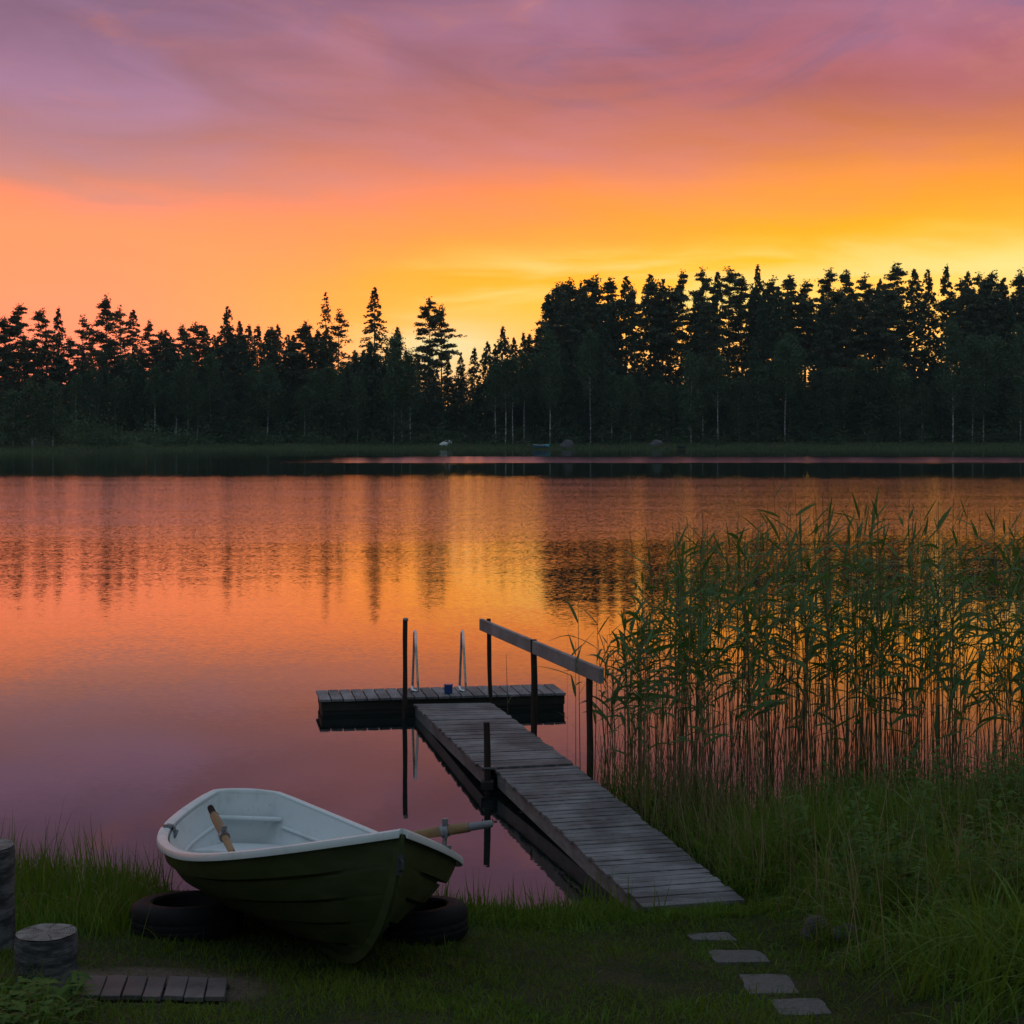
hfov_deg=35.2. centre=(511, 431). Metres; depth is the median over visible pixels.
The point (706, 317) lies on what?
pine tree
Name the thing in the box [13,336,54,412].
pine tree
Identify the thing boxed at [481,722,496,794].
mooring post
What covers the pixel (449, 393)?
spruce tree
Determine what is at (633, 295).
pine tree
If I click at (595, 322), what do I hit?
spruce tree
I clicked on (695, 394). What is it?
spruce tree
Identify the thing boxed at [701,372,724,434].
spruce tree
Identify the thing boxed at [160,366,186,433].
birch tree
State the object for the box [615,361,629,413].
spruce tree
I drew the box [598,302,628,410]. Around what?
spruce tree
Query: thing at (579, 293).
spruce tree
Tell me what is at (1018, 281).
pine tree
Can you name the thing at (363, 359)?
spruce tree
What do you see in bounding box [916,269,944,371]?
spruce tree
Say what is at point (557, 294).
pine tree
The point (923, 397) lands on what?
birch tree
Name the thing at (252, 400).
birch tree
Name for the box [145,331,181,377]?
pine tree
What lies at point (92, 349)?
pine tree
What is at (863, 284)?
pine tree
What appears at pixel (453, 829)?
oar
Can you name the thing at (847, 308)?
pine tree
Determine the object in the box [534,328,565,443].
birch tree
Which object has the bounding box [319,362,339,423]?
birch tree
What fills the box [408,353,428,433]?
spruce tree
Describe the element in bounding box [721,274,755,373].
pine tree
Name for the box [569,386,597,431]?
spruce tree
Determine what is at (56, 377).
pine tree
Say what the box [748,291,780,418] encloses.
spruce tree
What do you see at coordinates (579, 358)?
birch tree
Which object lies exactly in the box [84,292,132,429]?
pine tree
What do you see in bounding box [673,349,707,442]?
birch tree
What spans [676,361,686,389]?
spruce tree
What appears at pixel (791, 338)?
birch tree
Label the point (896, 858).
bank weeds
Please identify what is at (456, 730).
gangway
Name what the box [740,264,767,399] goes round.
spruce tree
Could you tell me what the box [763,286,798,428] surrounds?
spruce tree
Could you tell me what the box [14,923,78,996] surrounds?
log
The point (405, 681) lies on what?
mooring post
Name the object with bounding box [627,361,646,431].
spruce tree
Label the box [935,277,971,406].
pine tree
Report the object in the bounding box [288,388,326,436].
birch tree
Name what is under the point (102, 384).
spruce tree
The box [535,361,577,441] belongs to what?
birch tree
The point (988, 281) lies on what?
pine tree
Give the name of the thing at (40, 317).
pine tree
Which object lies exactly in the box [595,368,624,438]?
birch tree
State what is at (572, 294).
pine tree
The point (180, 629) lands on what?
lake water
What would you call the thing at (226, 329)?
spruce tree
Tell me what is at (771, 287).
pine tree
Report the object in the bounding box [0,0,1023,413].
sky
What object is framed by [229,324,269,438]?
spruce tree
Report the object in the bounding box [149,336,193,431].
spruce tree
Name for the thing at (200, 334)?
pine tree
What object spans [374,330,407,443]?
birch tree
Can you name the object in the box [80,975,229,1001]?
duckboard
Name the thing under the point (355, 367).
spruce tree
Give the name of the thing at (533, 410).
spruce tree
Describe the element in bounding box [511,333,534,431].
spruce tree
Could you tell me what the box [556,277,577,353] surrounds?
pine tree
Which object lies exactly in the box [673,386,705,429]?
birch tree
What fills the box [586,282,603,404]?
spruce tree
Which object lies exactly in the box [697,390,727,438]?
spruce tree
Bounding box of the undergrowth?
[0,390,1023,448]
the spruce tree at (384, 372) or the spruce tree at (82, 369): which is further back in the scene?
the spruce tree at (384, 372)
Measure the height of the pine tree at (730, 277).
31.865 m
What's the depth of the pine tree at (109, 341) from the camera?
298.92 m
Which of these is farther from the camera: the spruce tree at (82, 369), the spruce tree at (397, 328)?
the spruce tree at (397, 328)
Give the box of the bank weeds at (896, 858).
[770,732,1023,922]
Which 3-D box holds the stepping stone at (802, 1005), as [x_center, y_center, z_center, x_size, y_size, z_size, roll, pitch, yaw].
[1.324,2.676,7.416,0.239,0.145,0.421,0,0,0]
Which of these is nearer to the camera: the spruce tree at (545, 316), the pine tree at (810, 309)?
the spruce tree at (545, 316)
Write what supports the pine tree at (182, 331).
on the ground at (135, 433)
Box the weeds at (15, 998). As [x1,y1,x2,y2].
[0,970,101,1023]
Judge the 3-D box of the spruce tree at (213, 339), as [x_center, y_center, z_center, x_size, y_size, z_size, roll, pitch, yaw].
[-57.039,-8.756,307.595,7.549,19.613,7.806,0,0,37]
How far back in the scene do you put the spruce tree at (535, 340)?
302.76 m
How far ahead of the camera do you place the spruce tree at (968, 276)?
319.50 m
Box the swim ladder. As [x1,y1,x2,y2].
[410,630,466,691]
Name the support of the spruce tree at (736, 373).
on the ground at (135, 433)
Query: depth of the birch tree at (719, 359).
286.23 m
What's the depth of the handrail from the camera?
15.44 m
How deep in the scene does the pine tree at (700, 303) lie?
319.46 m
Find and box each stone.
[685,932,736,941]
[708,950,769,964]
[739,974,798,993]
[771,998,830,1016]
[800,915,828,940]
[831,923,860,942]
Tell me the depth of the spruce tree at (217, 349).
297.48 m
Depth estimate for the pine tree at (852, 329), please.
323.58 m
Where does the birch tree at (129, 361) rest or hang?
on the ground at (135, 433)
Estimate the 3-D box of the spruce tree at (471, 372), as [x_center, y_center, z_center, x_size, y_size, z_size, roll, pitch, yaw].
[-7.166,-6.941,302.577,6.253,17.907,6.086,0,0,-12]
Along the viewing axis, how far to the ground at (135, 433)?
280.91 m
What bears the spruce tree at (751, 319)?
on the ground at (135, 433)
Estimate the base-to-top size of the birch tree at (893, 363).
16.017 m
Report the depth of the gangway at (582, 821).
11.65 m
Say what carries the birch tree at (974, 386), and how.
on the ground at (135, 433)
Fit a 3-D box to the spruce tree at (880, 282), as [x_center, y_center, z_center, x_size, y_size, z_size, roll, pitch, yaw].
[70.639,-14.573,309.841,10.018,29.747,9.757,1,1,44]
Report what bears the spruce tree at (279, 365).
on the ground at (135, 433)
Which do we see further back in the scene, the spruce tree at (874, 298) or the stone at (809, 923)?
the spruce tree at (874, 298)
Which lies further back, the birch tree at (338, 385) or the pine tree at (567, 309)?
the pine tree at (567, 309)
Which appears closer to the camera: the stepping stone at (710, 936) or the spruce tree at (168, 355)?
the stepping stone at (710, 936)
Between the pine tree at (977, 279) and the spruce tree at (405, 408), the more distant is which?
the pine tree at (977, 279)
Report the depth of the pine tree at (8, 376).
297.14 m
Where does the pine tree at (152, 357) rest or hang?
on the ground at (135, 433)
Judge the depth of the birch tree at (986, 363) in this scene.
289.44 m
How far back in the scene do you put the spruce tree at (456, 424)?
297.16 m
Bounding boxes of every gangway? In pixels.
[414,703,572,781]
[495,765,743,912]
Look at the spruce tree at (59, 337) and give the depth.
299.68 m
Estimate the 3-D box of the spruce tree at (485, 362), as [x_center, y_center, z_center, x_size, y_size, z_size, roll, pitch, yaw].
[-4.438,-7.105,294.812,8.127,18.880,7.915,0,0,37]
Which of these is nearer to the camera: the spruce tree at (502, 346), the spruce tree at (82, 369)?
the spruce tree at (82, 369)
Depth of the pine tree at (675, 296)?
306.74 m
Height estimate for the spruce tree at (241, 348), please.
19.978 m
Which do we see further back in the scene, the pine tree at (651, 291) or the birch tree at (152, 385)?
the pine tree at (651, 291)
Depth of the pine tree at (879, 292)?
308.03 m
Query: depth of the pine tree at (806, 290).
319.37 m
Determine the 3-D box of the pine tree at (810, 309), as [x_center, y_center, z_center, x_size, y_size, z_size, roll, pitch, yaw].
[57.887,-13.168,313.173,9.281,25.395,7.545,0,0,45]
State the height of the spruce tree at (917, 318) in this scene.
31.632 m
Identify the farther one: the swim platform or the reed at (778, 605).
the swim platform
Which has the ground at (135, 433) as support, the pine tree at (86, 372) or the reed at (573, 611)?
the pine tree at (86, 372)
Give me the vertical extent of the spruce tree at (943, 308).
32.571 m
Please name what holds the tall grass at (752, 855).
on the ground at (233, 991)
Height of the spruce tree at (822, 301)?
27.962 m
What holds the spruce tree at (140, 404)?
on the ground at (135, 433)
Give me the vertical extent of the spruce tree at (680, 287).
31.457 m
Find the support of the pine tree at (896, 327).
on the ground at (135, 433)
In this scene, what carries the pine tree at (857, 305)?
on the ground at (135, 433)
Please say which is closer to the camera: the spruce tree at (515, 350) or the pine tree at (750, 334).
the spruce tree at (515, 350)
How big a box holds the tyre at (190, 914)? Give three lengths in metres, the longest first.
0.660 x 0.660 x 0.205 m
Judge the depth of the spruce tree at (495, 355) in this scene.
295.26 m
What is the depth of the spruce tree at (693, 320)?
309.79 m
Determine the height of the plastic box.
0.100 m
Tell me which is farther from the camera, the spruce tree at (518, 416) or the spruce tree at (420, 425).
the spruce tree at (518, 416)
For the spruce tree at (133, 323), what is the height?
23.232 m
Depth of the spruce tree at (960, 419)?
289.25 m
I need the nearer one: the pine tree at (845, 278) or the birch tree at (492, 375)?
the birch tree at (492, 375)
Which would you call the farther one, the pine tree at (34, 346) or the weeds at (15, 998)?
the pine tree at (34, 346)
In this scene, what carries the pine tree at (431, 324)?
on the ground at (135, 433)
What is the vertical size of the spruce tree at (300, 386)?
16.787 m
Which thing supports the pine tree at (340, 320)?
on the ground at (135, 433)
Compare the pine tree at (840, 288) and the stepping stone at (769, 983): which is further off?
the pine tree at (840, 288)
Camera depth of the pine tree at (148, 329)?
302.45 m
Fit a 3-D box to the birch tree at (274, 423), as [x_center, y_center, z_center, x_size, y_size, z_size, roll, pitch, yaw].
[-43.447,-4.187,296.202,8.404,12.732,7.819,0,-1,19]
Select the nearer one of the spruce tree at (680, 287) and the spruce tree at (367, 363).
the spruce tree at (367, 363)
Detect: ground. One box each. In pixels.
[0,421,1023,452]
[0,813,1023,1023]
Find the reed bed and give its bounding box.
[538,487,1023,841]
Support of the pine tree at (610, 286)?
on the ground at (135, 433)
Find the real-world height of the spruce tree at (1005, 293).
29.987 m
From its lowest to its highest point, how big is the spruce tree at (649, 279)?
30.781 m
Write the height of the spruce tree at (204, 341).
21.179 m
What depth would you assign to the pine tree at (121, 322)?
305.55 m
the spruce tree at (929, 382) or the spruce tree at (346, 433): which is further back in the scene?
the spruce tree at (929, 382)
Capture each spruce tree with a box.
[12,336,36,397]
[24,348,57,420]
[41,308,78,427]
[67,348,96,431]
[68,358,84,428]
[92,351,118,430]
[94,367,113,426]
[113,310,147,429]
[131,369,158,429]
[146,328,187,431]
[146,367,165,427]
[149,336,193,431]
[197,325,211,410]
[204,336,229,435]
[206,306,236,430]
[207,335,221,385]
[228,334,264,437]
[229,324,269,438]
[231,320,244,374]
[249,325,264,370]
[251,353,300,436]
[257,330,276,424]
[272,334,299,434]
[272,335,311,434]
[274,324,284,370]
[288,355,323,431]
[290,330,327,434]
[298,330,336,435]
[316,292,340,433]
[321,330,339,435]
[333,365,360,442]
[338,343,404,441]
[339,350,365,433]
[354,287,388,373]
[355,351,365,393]
[367,346,399,434]
[384,358,416,435]
[390,327,406,380]
[403,385,434,441]
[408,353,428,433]
[414,357,447,439]
[422,370,451,440]
[433,358,464,437]
[438,377,459,419]
[443,380,477,438]
[448,352,477,438]
[459,347,486,426]
[460,382,486,439]
[466,341,506,440]
[473,364,519,441]
[479,343,511,433]
[496,326,527,430]
[504,337,527,425]
[506,386,535,435]
[511,331,530,428]
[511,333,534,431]
[519,354,562,441]
[520,292,567,434]
[524,327,543,418]
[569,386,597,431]
[573,282,584,369]
[574,293,611,412]
[581,355,599,420]
[585,304,620,430]
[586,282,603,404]
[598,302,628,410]
[606,276,651,412]
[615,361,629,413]
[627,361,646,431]
[629,274,666,398]
[639,278,683,412]
[663,361,674,390]
[675,297,713,424]
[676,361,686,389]
[682,362,701,430]
[697,272,741,395]
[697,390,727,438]
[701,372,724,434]
[710,365,734,437]
[727,364,752,423]
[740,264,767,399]
[741,362,751,423]
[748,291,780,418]
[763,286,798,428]
[805,290,838,426]
[816,303,852,376]
[859,288,886,406]
[864,279,895,386]
[888,269,945,426]
[904,364,925,428]
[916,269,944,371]
[925,371,938,418]
[926,264,966,427]
[944,357,981,439]
[948,271,986,419]
[957,396,993,429]
[981,278,1014,425]
[988,292,1023,427]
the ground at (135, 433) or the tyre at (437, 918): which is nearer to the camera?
the tyre at (437, 918)
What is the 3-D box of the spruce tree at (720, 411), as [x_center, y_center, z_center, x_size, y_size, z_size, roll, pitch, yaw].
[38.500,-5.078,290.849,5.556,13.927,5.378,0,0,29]
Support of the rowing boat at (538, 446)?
on the ground at (135, 433)
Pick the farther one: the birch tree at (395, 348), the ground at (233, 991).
the birch tree at (395, 348)
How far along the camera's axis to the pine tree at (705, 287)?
314.03 m
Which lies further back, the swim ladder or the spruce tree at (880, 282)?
the spruce tree at (880, 282)
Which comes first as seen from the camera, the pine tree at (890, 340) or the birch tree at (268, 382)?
the birch tree at (268, 382)
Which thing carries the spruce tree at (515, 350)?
on the ground at (135, 433)
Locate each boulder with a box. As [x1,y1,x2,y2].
[560,440,573,447]
[650,439,662,445]
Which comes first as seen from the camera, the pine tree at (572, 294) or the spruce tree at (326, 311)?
the spruce tree at (326, 311)
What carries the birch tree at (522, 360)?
on the ground at (135, 433)
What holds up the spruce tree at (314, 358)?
on the ground at (135, 433)
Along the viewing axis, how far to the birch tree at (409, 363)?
286.04 m
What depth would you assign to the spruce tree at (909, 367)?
302.62 m
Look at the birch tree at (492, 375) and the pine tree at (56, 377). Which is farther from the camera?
the pine tree at (56, 377)
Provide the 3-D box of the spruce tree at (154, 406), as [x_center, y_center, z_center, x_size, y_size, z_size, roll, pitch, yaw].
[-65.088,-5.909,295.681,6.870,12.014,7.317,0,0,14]
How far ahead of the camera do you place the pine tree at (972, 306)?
301.38 m
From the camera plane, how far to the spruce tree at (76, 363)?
301.84 m
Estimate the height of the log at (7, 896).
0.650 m
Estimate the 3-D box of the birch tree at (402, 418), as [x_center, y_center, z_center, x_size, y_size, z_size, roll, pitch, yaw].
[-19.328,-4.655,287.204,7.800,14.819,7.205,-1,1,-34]
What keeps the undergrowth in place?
on the ground at (135, 433)
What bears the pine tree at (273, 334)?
on the ground at (135, 433)
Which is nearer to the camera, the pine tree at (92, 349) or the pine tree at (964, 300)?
the pine tree at (964, 300)
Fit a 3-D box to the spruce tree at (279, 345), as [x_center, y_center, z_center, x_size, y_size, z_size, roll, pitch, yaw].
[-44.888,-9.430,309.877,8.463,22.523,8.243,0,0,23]
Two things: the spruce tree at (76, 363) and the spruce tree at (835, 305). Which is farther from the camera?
the spruce tree at (835, 305)
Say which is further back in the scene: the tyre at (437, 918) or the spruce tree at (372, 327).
the spruce tree at (372, 327)
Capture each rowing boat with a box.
[156,788,463,964]
[533,444,546,447]
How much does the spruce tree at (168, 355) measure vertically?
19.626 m
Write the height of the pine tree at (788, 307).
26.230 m
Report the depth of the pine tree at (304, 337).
299.28 m
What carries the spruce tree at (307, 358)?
on the ground at (135, 433)
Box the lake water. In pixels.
[0,449,1023,909]
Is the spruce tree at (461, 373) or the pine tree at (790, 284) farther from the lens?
the pine tree at (790, 284)
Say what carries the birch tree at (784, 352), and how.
on the ground at (135, 433)
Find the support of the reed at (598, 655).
in the lake water
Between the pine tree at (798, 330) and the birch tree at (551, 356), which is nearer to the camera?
the birch tree at (551, 356)
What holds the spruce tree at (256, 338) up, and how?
on the ground at (135, 433)
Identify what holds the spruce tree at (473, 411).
on the ground at (135, 433)
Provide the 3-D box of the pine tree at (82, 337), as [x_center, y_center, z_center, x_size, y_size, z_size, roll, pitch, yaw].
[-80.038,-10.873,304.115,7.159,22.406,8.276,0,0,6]
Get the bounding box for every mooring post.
[402,618,407,717]
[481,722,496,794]
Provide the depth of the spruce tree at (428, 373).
296.76 m
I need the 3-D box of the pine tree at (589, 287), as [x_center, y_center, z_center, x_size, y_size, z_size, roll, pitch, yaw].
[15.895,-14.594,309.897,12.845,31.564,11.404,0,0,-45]
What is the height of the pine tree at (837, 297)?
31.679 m
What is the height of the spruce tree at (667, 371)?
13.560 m
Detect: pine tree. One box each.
[0,303,40,415]
[0,314,38,404]
[0,347,25,395]
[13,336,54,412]
[26,308,55,424]
[35,352,71,388]
[54,354,76,429]
[59,336,79,410]
[65,314,97,373]
[75,361,94,430]
[78,336,102,388]
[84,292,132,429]
[94,336,125,430]
[100,305,137,375]
[138,319,159,371]
[144,344,161,370]
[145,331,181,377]
[164,323,197,368]
[177,321,211,381]
[220,335,241,388]
[257,326,281,394]
[279,319,333,430]
[327,308,358,415]
[412,296,447,423]
[420,304,466,392]
[531,281,574,366]
[532,289,565,341]
[549,299,582,365]
[554,279,582,341]
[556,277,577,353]
[568,289,595,365]
[572,273,625,343]
[600,277,631,371]
[613,284,648,371]
[634,279,679,363]
[642,285,689,399]
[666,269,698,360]
[681,266,720,423]
[684,300,716,390]
[690,299,729,394]
[714,266,748,346]
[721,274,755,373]
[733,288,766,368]
[736,299,770,363]
[758,275,792,354]
[764,292,810,357]
[771,273,806,364]
[772,295,803,370]
[789,279,815,388]
[789,293,820,381]
[795,301,821,384]
[802,267,859,359]
[809,298,848,382]
[827,294,870,426]
[834,285,854,330]
[835,269,865,369]
[837,299,863,369]
[841,297,868,366]
[849,272,874,359]
[854,283,890,342]
[855,285,903,367]
[863,284,908,369]
[882,263,924,363]
[889,300,912,354]
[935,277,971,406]
[941,289,984,396]
[952,287,1008,408]
[958,293,992,430]
[966,280,997,426]
[971,271,991,373]
[977,269,1011,427]
[980,282,1014,426]
[997,267,1023,354]
[1005,290,1023,398]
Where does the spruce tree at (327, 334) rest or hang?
on the ground at (135, 433)
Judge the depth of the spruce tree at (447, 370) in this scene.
296.95 m
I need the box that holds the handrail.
[479,618,603,779]
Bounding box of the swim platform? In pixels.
[316,684,565,714]
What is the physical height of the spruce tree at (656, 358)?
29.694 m
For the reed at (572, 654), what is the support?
on the lake water
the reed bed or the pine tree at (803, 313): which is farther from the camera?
the pine tree at (803, 313)
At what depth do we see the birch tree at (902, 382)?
288.55 m
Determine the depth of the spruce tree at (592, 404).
302.20 m
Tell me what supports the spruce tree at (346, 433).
on the ground at (135, 433)
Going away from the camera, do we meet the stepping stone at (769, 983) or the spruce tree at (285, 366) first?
the stepping stone at (769, 983)
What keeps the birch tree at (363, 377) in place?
on the ground at (135, 433)
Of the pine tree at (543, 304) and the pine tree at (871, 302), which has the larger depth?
the pine tree at (871, 302)
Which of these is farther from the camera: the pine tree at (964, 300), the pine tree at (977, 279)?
the pine tree at (977, 279)
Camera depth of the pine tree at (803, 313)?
306.13 m
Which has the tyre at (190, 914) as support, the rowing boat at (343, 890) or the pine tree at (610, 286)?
the rowing boat at (343, 890)
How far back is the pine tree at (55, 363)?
298.90 m
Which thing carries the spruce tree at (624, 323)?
on the ground at (135, 433)
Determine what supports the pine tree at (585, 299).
on the ground at (135, 433)
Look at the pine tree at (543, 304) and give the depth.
314.30 m
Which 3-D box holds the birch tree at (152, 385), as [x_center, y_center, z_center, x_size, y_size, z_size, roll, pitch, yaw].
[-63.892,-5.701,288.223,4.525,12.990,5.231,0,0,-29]
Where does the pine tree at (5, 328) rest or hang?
on the ground at (135, 433)
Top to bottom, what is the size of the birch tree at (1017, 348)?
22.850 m
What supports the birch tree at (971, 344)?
on the ground at (135, 433)
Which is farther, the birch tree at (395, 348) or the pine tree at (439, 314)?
the pine tree at (439, 314)
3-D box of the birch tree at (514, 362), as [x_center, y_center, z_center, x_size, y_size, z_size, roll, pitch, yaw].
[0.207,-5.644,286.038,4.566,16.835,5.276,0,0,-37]
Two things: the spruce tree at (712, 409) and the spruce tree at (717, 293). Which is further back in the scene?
the spruce tree at (717, 293)
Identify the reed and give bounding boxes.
[506,660,513,713]
[552,586,594,769]
[567,643,584,706]
[580,608,621,778]
[743,475,796,791]
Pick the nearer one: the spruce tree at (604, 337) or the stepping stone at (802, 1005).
the stepping stone at (802, 1005)
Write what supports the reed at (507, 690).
on the lake water
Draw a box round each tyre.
[130,890,243,941]
[382,895,467,945]
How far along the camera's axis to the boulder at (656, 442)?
281.38 m
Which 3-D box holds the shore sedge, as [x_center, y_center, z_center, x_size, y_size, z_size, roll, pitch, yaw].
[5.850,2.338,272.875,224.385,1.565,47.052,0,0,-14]
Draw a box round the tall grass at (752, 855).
[0,707,1023,1023]
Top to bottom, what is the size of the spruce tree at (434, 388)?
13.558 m
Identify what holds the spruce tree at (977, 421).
on the ground at (135, 433)
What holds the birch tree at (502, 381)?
on the ground at (135, 433)
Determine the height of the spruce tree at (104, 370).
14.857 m
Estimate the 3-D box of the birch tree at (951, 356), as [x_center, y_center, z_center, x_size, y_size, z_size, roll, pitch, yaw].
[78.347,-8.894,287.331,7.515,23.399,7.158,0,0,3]
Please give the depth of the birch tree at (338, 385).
288.25 m
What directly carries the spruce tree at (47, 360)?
on the ground at (135, 433)
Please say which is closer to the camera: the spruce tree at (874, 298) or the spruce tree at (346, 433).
the spruce tree at (346, 433)
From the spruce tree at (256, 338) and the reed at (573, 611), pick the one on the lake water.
the reed at (573, 611)
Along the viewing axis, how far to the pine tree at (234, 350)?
298.66 m
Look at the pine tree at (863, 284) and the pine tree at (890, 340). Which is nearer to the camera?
the pine tree at (890, 340)
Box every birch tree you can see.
[112,353,148,429]
[141,365,168,433]
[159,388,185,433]
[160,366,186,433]
[169,350,200,434]
[239,384,271,437]
[251,362,287,432]
[263,377,300,430]
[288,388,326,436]
[292,385,316,434]
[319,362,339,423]
[325,362,357,442]
[357,348,385,414]
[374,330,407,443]
[382,365,426,442]
[396,348,425,443]
[481,359,504,432]
[493,356,520,443]
[502,354,526,443]
[514,346,535,442]
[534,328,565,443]
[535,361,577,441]
[566,344,596,429]
[574,324,603,442]
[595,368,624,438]
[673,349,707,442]
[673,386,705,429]
[689,356,714,434]
[704,352,732,438]
[764,329,811,431]
[766,335,803,440]
[844,354,877,435]
[875,354,915,414]
[886,372,918,441]
[907,383,936,430]
[930,316,972,442]
[954,331,987,429]
[959,364,988,442]
[966,337,1002,440]
[975,334,1018,431]
[998,320,1023,438]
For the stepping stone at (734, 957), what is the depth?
8.80 m
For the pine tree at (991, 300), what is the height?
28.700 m
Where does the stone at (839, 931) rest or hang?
on the ground at (233, 991)
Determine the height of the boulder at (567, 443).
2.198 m
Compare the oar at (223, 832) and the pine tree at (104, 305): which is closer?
the oar at (223, 832)
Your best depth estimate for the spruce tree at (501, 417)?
291.80 m
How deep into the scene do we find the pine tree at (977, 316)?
300.69 m
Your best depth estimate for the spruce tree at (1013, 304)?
302.33 m
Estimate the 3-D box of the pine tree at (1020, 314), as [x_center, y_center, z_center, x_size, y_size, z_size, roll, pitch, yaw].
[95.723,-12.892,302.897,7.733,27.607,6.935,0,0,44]
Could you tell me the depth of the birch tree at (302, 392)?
288.94 m
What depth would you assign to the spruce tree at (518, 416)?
299.51 m
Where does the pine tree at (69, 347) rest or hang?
on the ground at (135, 433)
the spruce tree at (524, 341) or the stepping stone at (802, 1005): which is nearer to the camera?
the stepping stone at (802, 1005)
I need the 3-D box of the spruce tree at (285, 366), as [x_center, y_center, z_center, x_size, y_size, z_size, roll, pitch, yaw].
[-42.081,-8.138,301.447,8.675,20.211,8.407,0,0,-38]
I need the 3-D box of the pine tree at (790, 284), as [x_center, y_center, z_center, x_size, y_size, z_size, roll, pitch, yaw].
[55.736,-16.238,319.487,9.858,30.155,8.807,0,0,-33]
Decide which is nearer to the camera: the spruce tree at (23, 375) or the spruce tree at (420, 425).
the spruce tree at (420, 425)
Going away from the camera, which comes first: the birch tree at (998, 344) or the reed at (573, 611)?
the reed at (573, 611)
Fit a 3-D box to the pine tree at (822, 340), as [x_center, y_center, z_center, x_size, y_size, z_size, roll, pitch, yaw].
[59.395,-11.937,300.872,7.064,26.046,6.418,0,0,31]
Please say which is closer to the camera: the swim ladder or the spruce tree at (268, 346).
the swim ladder
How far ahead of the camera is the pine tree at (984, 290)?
310.50 m
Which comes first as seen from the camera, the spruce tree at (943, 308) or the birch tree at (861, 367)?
the birch tree at (861, 367)
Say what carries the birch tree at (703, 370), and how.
on the ground at (135, 433)
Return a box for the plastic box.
[444,684,452,693]
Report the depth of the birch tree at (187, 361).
287.64 m
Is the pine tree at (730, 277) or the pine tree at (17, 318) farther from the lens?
the pine tree at (730, 277)
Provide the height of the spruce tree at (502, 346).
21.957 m
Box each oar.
[207,805,234,851]
[412,818,493,837]
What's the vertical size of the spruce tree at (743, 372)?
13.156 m
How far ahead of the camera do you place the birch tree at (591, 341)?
287.08 m
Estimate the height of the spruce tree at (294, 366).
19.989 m
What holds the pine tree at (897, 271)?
on the ground at (135, 433)
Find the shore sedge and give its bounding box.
[0,441,1023,452]
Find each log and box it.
[0,839,15,951]
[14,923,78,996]
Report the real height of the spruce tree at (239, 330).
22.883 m

